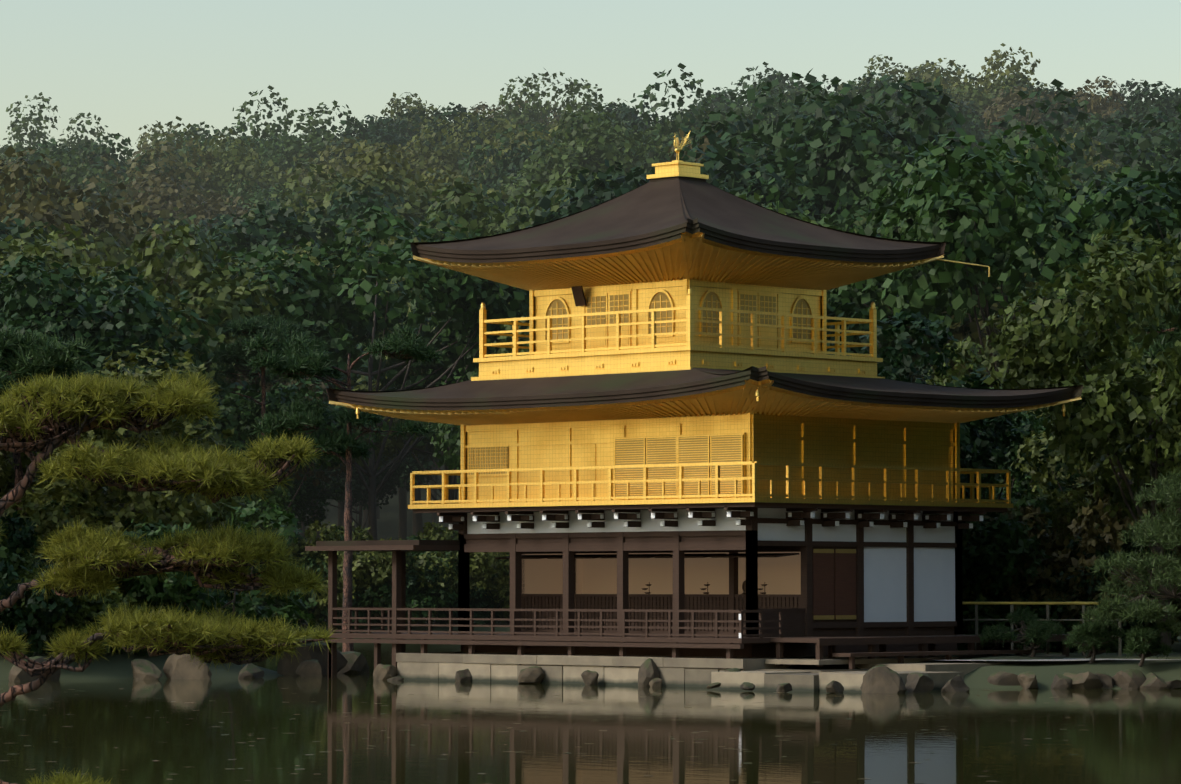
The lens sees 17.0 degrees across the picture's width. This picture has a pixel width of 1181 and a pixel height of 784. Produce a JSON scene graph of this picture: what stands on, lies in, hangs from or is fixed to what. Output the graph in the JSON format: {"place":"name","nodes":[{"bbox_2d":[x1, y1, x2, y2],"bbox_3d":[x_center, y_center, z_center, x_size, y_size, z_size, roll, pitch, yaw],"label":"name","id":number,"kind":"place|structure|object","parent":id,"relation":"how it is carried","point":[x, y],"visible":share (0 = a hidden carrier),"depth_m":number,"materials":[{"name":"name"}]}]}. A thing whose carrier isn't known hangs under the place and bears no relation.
{"place":"outdoors","nodes":[
{"label":"outdoors","id":0,"kind":"place"},
{"bbox_2d":[0,639,1180,783],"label":"pond water","id":1,"kind":"structure","parent":0,"point":[1130,736],"depth_m":63.30,"materials":[{"name":"green liquid"}]},
{"bbox_2d":[0,366,337,783],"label":"pine tree","id":2,"kind":"object","parent":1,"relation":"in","point":[59,412],"visible":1,"depth_m":28.37,"materials":[{"name":"green plant"}]},
{"bbox_2d":[860,665,906,692],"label":"shore rock","id":3,"kind":"object","parent":1,"relation":"in","point":[881,679],"visible":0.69,"depth_m":86.91,"materials":[{"name":"grey stone"}]},
{"bbox_2d":[0,457,1180,688],"bbox_3d":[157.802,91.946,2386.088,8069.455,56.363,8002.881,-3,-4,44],"label":"ground","id":4,"kind":"structure","parent":0,"point":[388,529],"depth_m":100.02,"materials":[{"name":"green plant"}]},
{"bbox_2d":[0,216,73,275],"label":"hill tree","id":5,"kind":"object","parent":4,"relation":"on","point":[15,231],"visible":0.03,"depth_m":244.34,"materials":[{"name":"green plant"}]},
{"bbox_2d":[0,509,81,657],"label":"shrub","id":6,"kind":"object","parent":4,"relation":"on","point":[45,611],"visible":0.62,"depth_m":99.75,"materials":[{"name":"green plant"}]},
{"bbox_2d":[0,92,121,164],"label":"hill tree","id":7,"kind":"object","parent":4,"relation":"on","point":[33,136],"visible":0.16,"depth_m":607.15,"materials":[{"name":"green plant"}]},
{"bbox_2d":[0,322,125,526],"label":"pine tree","id":8,"kind":"object","parent":4,"relation":"on","point":[21,356],"visible":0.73,"depth_m":107.83,"materials":[{"name":"green plant"}]},
{"bbox_2d":[0,548,150,656],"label":"shrub","id":9,"kind":"object","parent":4,"relation":"on","point":[84,611],"visible":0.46,"depth_m":100.59,"materials":[{"name":"green plant"}]},
{"bbox_2d":[4,148,165,213],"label":"hill tree","id":10,"kind":"object","parent":4,"relation":"on","point":[76,178],"visible":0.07,"depth_m":435.62,"materials":[{"name":"green plant"}]},
{"bbox_2d":[23,503,158,609],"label":"shrub","id":11,"kind":"object","parent":4,"relation":"on","point":[108,514],"visible":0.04,"depth_m":105.52,"materials":[{"name":"green plant"}]},
{"bbox_2d":[0,145,190,272],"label":"hill tree","id":12,"kind":"object","parent":4,"relation":"on","point":[40,209],"visible":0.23,"depth_m":273.64,"materials":[{"name":"green plant"}]},
{"bbox_2d":[0,133,190,205],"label":"hill tree","id":13,"kind":"object","parent":4,"relation":"on","point":[99,152],"visible":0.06,"depth_m":453.42,"materials":[{"name":"green plant"}]},
{"bbox_2d":[0,255,224,478],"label":"hill tree","id":14,"kind":"object","parent":4,"relation":"on","point":[22,306],"visible":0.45,"depth_m":172.56,"materials":[{"name":"green plant"}]},
{"bbox_2d":[67,227,167,281],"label":"hill tree","id":15,"kind":"object","parent":4,"relation":"on","point":[110,244],"visible":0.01,"depth_m":266.95,"materials":[{"name":"green plant"}]},
{"bbox_2d":[0,337,245,553],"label":"garden tree","id":16,"kind":"object","parent":4,"relation":"on","point":[35,498],"visible":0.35,"depth_m":107.01,"materials":[{"name":"green plant"}]},
{"bbox_2d":[0,219,278,388],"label":"hill tree","id":17,"kind":"object","parent":4,"relation":"on","point":[196,286],"visible":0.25,"depth_m":191.31,"materials":[{"name":"green plant"}]},
{"bbox_2d":[71,133,236,218],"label":"hill tree","id":18,"kind":"object","parent":4,"relation":"on","point":[148,167],"visible":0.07,"depth_m":450.34,"materials":[{"name":"green plant"}]},
{"bbox_2d":[110,170,255,234],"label":"hill tree","id":19,"kind":"object","parent":4,"relation":"on","point":[188,208],"visible":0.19,"depth_m":409.01,"materials":[{"name":"green plant"}]},
{"bbox_2d":[163,654,211,678],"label":"island rock","id":20,"kind":"object","parent":4,"relation":"on","point":[178,667],"visible":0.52,"depth_m":99.87,"materials":[{"name":"grey stone"}]},
{"bbox_2d":[101,498,316,655],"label":"shrub","id":21,"kind":"object","parent":4,"relation":"on","point":[171,591],"visible":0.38,"depth_m":102.85,"materials":[{"name":"green plant"}]},
{"bbox_2d":[139,438,296,541],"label":"garden tree","id":22,"kind":"object","parent":4,"relation":"on","point":[255,518],"visible":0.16,"depth_m":172.73,"materials":[{"name":"green plant"}]},
{"bbox_2d":[140,116,297,206],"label":"hill tree","id":23,"kind":"object","parent":4,"relation":"on","point":[226,173],"visible":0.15,"depth_m":464.89,"materials":[{"name":"green plant"}]},
{"bbox_2d":[155,116,287,179],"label":"hill tree","id":24,"kind":"object","parent":4,"relation":"on","point":[204,135],"visible":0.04,"depth_m":550.90,"materials":[{"name":"green plant"}]},
{"bbox_2d":[136,343,378,525],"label":"hill tree","id":25,"kind":"object","parent":4,"relation":"on","point":[321,476],"visible":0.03,"depth_m":191.86,"materials":[{"name":"green plant"}]},
{"bbox_2d":[207,312,308,529],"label":"pine tree","id":26,"kind":"object","parent":4,"relation":"on","point":[231,353],"visible":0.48,"depth_m":175.35,"materials":[{"name":"green plant"}]},
{"bbox_2d":[224,179,292,209],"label":"hill tree","id":27,"kind":"object","parent":4,"relation":"on","point":[261,193],"visible":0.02,"depth_m":450.45,"materials":[{"name":"green plant"}]},
{"bbox_2d":[145,377,388,528],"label":"hill tree","id":28,"kind":"object","parent":4,"relation":"on","point":[240,413],"visible":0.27,"depth_m":178.73,"materials":[{"name":"green plant"}]},
{"bbox_2d":[208,466,344,535],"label":"hill tree","id":29,"kind":"object","parent":4,"relation":"on","point":[307,493],"visible":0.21,"depth_m":200.21,"materials":[{"name":"green plant"}]},
{"bbox_2d":[209,85,372,186],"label":"hill tree","id":30,"kind":"object","parent":4,"relation":"on","point":[314,140],"visible":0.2,"depth_m":505.04,"materials":[{"name":"green plant"}]},
{"bbox_2d":[245,525,365,629],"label":"shrub","id":31,"kind":"object","parent":4,"relation":"on","point":[325,612],"visible":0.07,"depth_m":172.22,"materials":[{"name":"green plant"}]},
{"bbox_2d":[277,642,347,675],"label":"island rock","id":32,"kind":"object","parent":4,"relation":"on","point":[286,666],"visible":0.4,"depth_m":104.03,"materials":[{"name":"grey stone"}]},
{"bbox_2d":[186,193,444,542],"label":"hill tree","id":33,"kind":"object","parent":4,"relation":"on","point":[251,236],"visible":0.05,"depth_m":259.48,"materials":[{"name":"green plant"}]},
{"bbox_2d":[207,235,461,525],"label":"hill tree","id":34,"kind":"object","parent":4,"relation":"on","point":[313,259],"visible":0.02,"depth_m":240.92,"materials":[{"name":"green plant"}]},
{"bbox_2d":[207,162,474,506],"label":"hill tree","id":35,"kind":"object","parent":4,"relation":"on","point":[421,207],"visible":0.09,"depth_m":330.06,"materials":[{"name":"green plant"}]},
{"bbox_2d":[242,322,446,650],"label":"pine tree","id":36,"kind":"object","parent":4,"relation":"on","point":[295,358],"visible":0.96,"depth_m":143.40,"materials":[{"name":"green plant"}]},
{"bbox_2d":[281,520,417,622],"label":"shrub","id":37,"kind":"object","parent":4,"relation":"on","point":[301,545],"visible":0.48,"depth_m":172.30,"materials":[{"name":"green plant"}]},
{"bbox_2d":[288,442,434,539],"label":"hill tree","id":38,"kind":"object","parent":4,"relation":"on","point":[400,476],"visible":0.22,"depth_m":229.67,"materials":[{"name":"green plant"}]},
{"bbox_2d":[273,136,456,201],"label":"hill tree","id":39,"kind":"object","parent":4,"relation":"on","point":[329,164],"visible":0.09,"depth_m":463.30,"materials":[{"name":"green plant"}]},
{"bbox_2d":[241,180,492,518],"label":"hill tree","id":40,"kind":"object","parent":4,"relation":"on","point":[372,190],"visible":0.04,"depth_m":317.66,"materials":[{"name":"green plant"}]},
{"bbox_2d":[210,205,528,539],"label":"hill tree","id":41,"kind":"object","parent":4,"relation":"on","point":[311,303],"visible":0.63,"depth_m":199.66,"materials":[{"name":"green plant"}]},
{"bbox_2d":[312,521,457,623],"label":"shrub","id":42,"kind":"object","parent":4,"relation":"on","point":[385,577],"visible":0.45,"depth_m":172.48,"materials":[{"name":"green plant"}]},
{"bbox_2d":[293,211,493,536],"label":"hill tree","id":43,"kind":"object","parent":4,"relation":"on","point":[417,522],"visible":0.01,"depth_m":265.89,"materials":[{"name":"green plant"}]},
{"bbox_2d":[327,321,470,536],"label":"hill tree","id":44,"kind":"object","parent":4,"relation":"on","point":[394,444],"visible":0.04,"depth_m":211.90,"materials":[{"name":"green plant"}]},
{"bbox_2d":[340,536,457,623],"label":"shrub","id":45,"kind":"object","parent":4,"relation":"on","point":[430,602],"visible":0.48,"depth_m":172.59,"materials":[{"name":"green plant"}]},
{"bbox_2d":[354,558,453,623],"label":"shrub","id":46,"kind":"object","parent":4,"relation":"on","point":[430,576],"visible":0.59,"depth_m":172.47,"materials":[{"name":"green plant"}]},
{"bbox_2d":[302,143,507,212],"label":"hill tree","id":47,"kind":"object","parent":4,"relation":"on","point":[368,159],"visible":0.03,"depth_m":352.26,"materials":[{"name":"green plant"}]},
{"bbox_2d":[327,102,504,171],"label":"hill tree","id":48,"kind":"object","parent":4,"relation":"on","point":[391,134],"visible":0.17,"depth_m":501.04,"materials":[{"name":"green plant"}]},
{"bbox_2d":[358,92,482,142],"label":"hill tree","id":49,"kind":"object","parent":4,"relation":"on","point":[396,104],"visible":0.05,"depth_m":560.32,"materials":[{"name":"green plant"}]},
{"bbox_2d":[429,371,477,482],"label":"hill tree","id":50,"kind":"object","parent":4,"relation":"on","point":[450,434],"visible":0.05,"depth_m":188.53,"materials":[{"name":"green plant"}]},
{"bbox_2d":[416,522,509,622],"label":"shrub","id":51,"kind":"object","parent":4,"relation":"on","point":[479,567],"visible":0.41,"depth_m":175.54,"materials":[{"name":"green plant"}]},
{"bbox_2d":[403,106,528,178],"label":"hill tree","id":52,"kind":"object","parent":4,"relation":"on","point":[437,156],"visible":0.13,"depth_m":466.92,"materials":[{"name":"green plant"}]},
{"bbox_2d":[437,586,494,624],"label":"shrub","id":53,"kind":"object","parent":4,"relation":"on","point":[477,602],"visible":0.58,"depth_m":175.19,"materials":[{"name":"green plant"}]},
{"bbox_2d":[412,124,549,190],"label":"hill tree","id":54,"kind":"object","parent":4,"relation":"on","point":[504,140],"visible":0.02,"depth_m":428.98,"materials":[{"name":"green plant"}]},
{"bbox_2d":[403,175,608,241],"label":"hill tree","id":55,"kind":"object","parent":4,"relation":"on","point":[496,225],"visible":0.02,"depth_m":263.02,"materials":[{"name":"green plant"}]},
{"bbox_2d":[462,120,576,185],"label":"hill tree","id":56,"kind":"object","parent":4,"relation":"on","point":[547,137],"visible":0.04,"depth_m":453.68,"materials":[{"name":"green plant"}]},
{"bbox_2d":[484,68,650,135],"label":"hill tree","id":57,"kind":"object","parent":4,"relation":"on","point":[530,114],"visible":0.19,"depth_m":546.55,"materials":[{"name":"green plant"}]},
{"bbox_2d":[491,98,669,188],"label":"hill tree","id":58,"kind":"object","parent":4,"relation":"on","point":[517,162],"visible":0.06,"depth_m":420.33,"materials":[{"name":"green plant"}]},
{"bbox_2d":[489,103,699,207],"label":"hill tree","id":59,"kind":"object","parent":4,"relation":"on","point":[594,153],"visible":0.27,"depth_m":381.50,"materials":[{"name":"green plant"}]},
{"bbox_2d":[504,110,693,197],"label":"hill tree","id":60,"kind":"object","parent":4,"relation":"on","point":[648,132],"visible":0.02,"depth_m":405.43,"materials":[{"name":"green plant"}]},
{"bbox_2d":[492,167,706,233],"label":"hill tree","id":61,"kind":"object","parent":4,"relation":"on","point":[538,188],"visible":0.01,"depth_m":279.17,"materials":[{"name":"green plant"}]},
{"bbox_2d":[575,102,697,140],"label":"hill tree","id":62,"kind":"object","parent":4,"relation":"on","point":[619,109],"visible":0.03,"depth_m":516.89,"materials":[{"name":"green plant"}]},
{"bbox_2d":[305,132,1082,692],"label":"golden pavilion","id":63,"kind":"structure","parent":4,"relation":"on","point":[693,454],"depth_m":96.14,"materials":[{"name":"gold metal"}]},
{"bbox_2d":[520,139,874,232],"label":"hill tree","id":64,"kind":"object","parent":4,"relation":"on","point":[720,165],"visible":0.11,"depth_m":234.33,"materials":[{"name":"green plant"}]},
{"bbox_2d":[619,63,810,164],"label":"hill tree","id":65,"kind":"object","parent":4,"relation":"on","point":[701,112],"visible":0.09,"depth_m":397.69,"materials":[{"name":"green plant"}]},
{"bbox_2d":[607,68,865,191],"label":"hill tree","id":66,"kind":"object","parent":4,"relation":"on","point":[761,101],"visible":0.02,"depth_m":253.66,"materials":[{"name":"green plant"}]},
{"bbox_2d":[693,70,815,125],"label":"hill tree","id":67,"kind":"object","parent":4,"relation":"on","point":[727,96],"visible":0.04,"depth_m":566.17,"materials":[{"name":"green plant"}]},
{"bbox_2d":[723,62,851,128],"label":"hill tree","id":68,"kind":"object","parent":4,"relation":"on","point":[783,86],"visible":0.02,"depth_m":528.50,"materials":[{"name":"green plant"}]},
{"bbox_2d":[716,80,873,144],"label":"hill tree","id":69,"kind":"object","parent":4,"relation":"on","point":[775,103],"visible":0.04,"depth_m":466.63,"materials":[{"name":"green plant"}]},
{"bbox_2d":[827,291,895,368],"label":"hill tree","id":70,"kind":"object","parent":4,"relation":"on","point":[859,314],"visible":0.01,"depth_m":168.65,"materials":[{"name":"green plant"}]},
{"bbox_2d":[709,75,1032,227],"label":"hill tree","id":71,"kind":"object","parent":4,"relation":"on","point":[836,151],"visible":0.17,"depth_m":237.40,"materials":[{"name":"green plant"}]},
{"bbox_2d":[731,138,1024,273],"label":"hill tree","id":72,"kind":"object","parent":4,"relation":"on","point":[874,173],"visible":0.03,"depth_m":227.89,"materials":[{"name":"green plant"}]},
{"bbox_2d":[792,72,984,154],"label":"hill tree","id":73,"kind":"object","parent":4,"relation":"on","point":[879,85],"visible":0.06,"depth_m":429.19,"materials":[{"name":"green plant"}]},
{"bbox_2d":[836,54,961,98],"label":"hill tree","id":74,"kind":"object","parent":4,"relation":"on","point":[910,74],"visible":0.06,"depth_m":589.19,"materials":[{"name":"green plant"}]},
{"bbox_2d":[895,336,990,386],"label":"garden tree","id":75,"kind":"object","parent":4,"relation":"on","point":[964,348],"visible":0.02,"depth_m":151.00,"materials":[{"name":"green plant"}]},
{"bbox_2d":[859,310,1027,522],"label":"garden tree","id":76,"kind":"object","parent":4,"relation":"on","point":[979,442],"visible":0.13,"depth_m":106.75,"materials":[{"name":"green plant"}]},
{"bbox_2d":[919,43,1054,123],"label":"hill tree","id":77,"kind":"object","parent":4,"relation":"on","point":[997,64],"visible":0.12,"depth_m":520.86,"materials":[{"name":"green plant"}]},
{"bbox_2d":[944,71,1048,145],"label":"hill tree","id":78,"kind":"object","parent":4,"relation":"on","point":[976,94],"visible":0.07,"depth_m":507.00,"materials":[{"name":"green plant"}]},
{"bbox_2d":[826,125,1180,387],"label":"hill tree","id":79,"kind":"object","parent":4,"relation":"on","point":[960,218],"visible":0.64,"depth_m":167.14,"materials":[{"name":"green plant"}]},
{"bbox_2d":[957,489,1051,650],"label":"tree","id":80,"kind":"object","parent":4,"relation":"on","point":[991,559],"visible":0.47,"depth_m":104.90,"materials":[{"name":"green plant"}]},
{"bbox_2d":[960,408,1095,524],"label":"garden tree","id":81,"kind":"object","parent":4,"relation":"on","point":[1034,424],"visible":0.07,"depth_m":113.70,"materials":[{"name":"green plant"}]},
{"bbox_2d":[891,266,1171,387],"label":"hill tree","id":82,"kind":"object","parent":4,"relation":"on","point":[959,336],"visible":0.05,"depth_m":173.47,"materials":[{"name":"green plant"}]},
{"bbox_2d":[974,75,1094,145],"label":"hill tree","id":83,"kind":"object","parent":4,"relation":"on","point":[1049,117],"visible":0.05,"depth_m":488.44,"materials":[{"name":"green plant"}]},
{"bbox_2d":[963,602,1121,655],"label":"bamboo fence","id":84,"kind":"object","parent":4,"relation":"on","point":[1047,604],"visible":0.31,"depth_m":99.36,"materials":[{"name":"yellow"}]},
{"bbox_2d":[974,76,1132,149],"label":"hill tree","id":85,"kind":"object","parent":4,"relation":"on","point":[1092,105],"visible":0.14,"depth_m":484.88,"materials":[{"name":"green plant"}]},
{"bbox_2d":[994,565,1127,652],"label":"shrub","id":86,"kind":"object","parent":4,"relation":"on","point":[1040,610],"visible":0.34,"depth_m":104.22,"materials":[{"name":"green plant"}]},
{"bbox_2d":[1003,127,1118,182],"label":"hill tree","id":87,"kind":"object","parent":4,"relation":"on","point":[1093,153],"visible":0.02,"depth_m":370.80,"materials":[{"name":"green plant"}]},
{"bbox_2d":[970,476,1180,647],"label":"tree","id":88,"kind":"object","parent":4,"relation":"on","point":[1090,542],"visible":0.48,"depth_m":105.23,"materials":[{"name":"green plant"}]},
{"bbox_2d":[980,218,1180,649],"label":"garden tree","id":89,"kind":"object","parent":4,"relation":"on","point":[1110,412],"visible":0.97,"depth_m":101.89,"materials":[{"name":"green plant"}]},
{"bbox_2d":[987,79,1180,200],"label":"hill tree","id":90,"kind":"object","parent":4,"relation":"on","point":[1144,160],"visible":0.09,"depth_m":276.74,"materials":[{"name":"green plant"}]},
{"bbox_2d":[1062,619,1125,663],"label":"shrub","id":91,"kind":"object","parent":4,"relation":"on","point":[1092,637],"visible":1,"depth_m":92.24,"materials":[{"name":"green plant"}]},
{"bbox_2d":[1008,530,1180,652],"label":"shrub","id":92,"kind":"object","parent":4,"relation":"on","point":[1126,626],"visible":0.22,"depth_m":104.74,"materials":[{"name":"green plant"}]},
{"bbox_2d":[1010,422,1179,557],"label":"garden tree","id":93,"kind":"object","parent":4,"relation":"on","point":[1056,500],"visible":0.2,"depth_m":111.11,"materials":[{"name":"green plant"}]},
{"bbox_2d":[1048,423,1146,527],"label":"garden tree","id":94,"kind":"object","parent":4,"relation":"on","point":[1087,492],"visible":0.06,"depth_m":114.38,"materials":[{"name":"green plant"}]},
{"bbox_2d":[1034,166,1180,384],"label":"hill tree","id":95,"kind":"object","parent":4,"relation":"on","point":[1169,185],"visible":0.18,"depth_m":166.01,"materials":[{"name":"green plant"}]},
{"bbox_2d":[1065,80,1180,176],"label":"hill tree","id":96,"kind":"object","parent":4,"relation":"on","point":[1140,114],"visible":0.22,"depth_m":433.78,"materials":[{"name":"green plant"}]},
{"bbox_2d":[1112,669,1145,688],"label":"shore rock","id":97,"kind":"object","parent":4,"relation":"on","point":[1130,679],"visible":0.69,"depth_m":90.58,"materials":[{"name":"grey stone"}]},
{"bbox_2d":[1080,439,1180,639],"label":"pine tree","id":98,"kind":"object","parent":4,"relation":"on","point":[1165,529],"visible":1,"depth_m":92.20,"materials":[{"name":"green plant"}]},
{"bbox_2d":[1093,271,1180,377],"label":"tree","id":99,"kind":"object","parent":4,"relation":"on","point":[1156,348],"visible":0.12,"depth_m":120.54,"materials":[{"name":"green plant"}]},
{"bbox_2d":[1122,623,1177,666],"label":"shrub","id":100,"kind":"object","parent":4,"relation":"on","point":[1142,642],"visible":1,"depth_m":91.49,"materials":[{"name":"green plant"}]},
{"bbox_2d":[0,0,1180,160],"label":"sky","id":101,"kind":"structure","parent":0,"point":[131,65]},
{"bbox_2d":[956,652,1180,660],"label":"garden ground","id":102,"kind":"structure","parent":0,"point":[1075,657],"depth_m":95.25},
{"bbox_2d":[977,605,1065,656],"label":"shrub","id":103,"kind":"object","parent":102,"relation":"on","point":[1034,636],"visible":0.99,"depth_m":94.78,"materials":[{"name":"green plant"}]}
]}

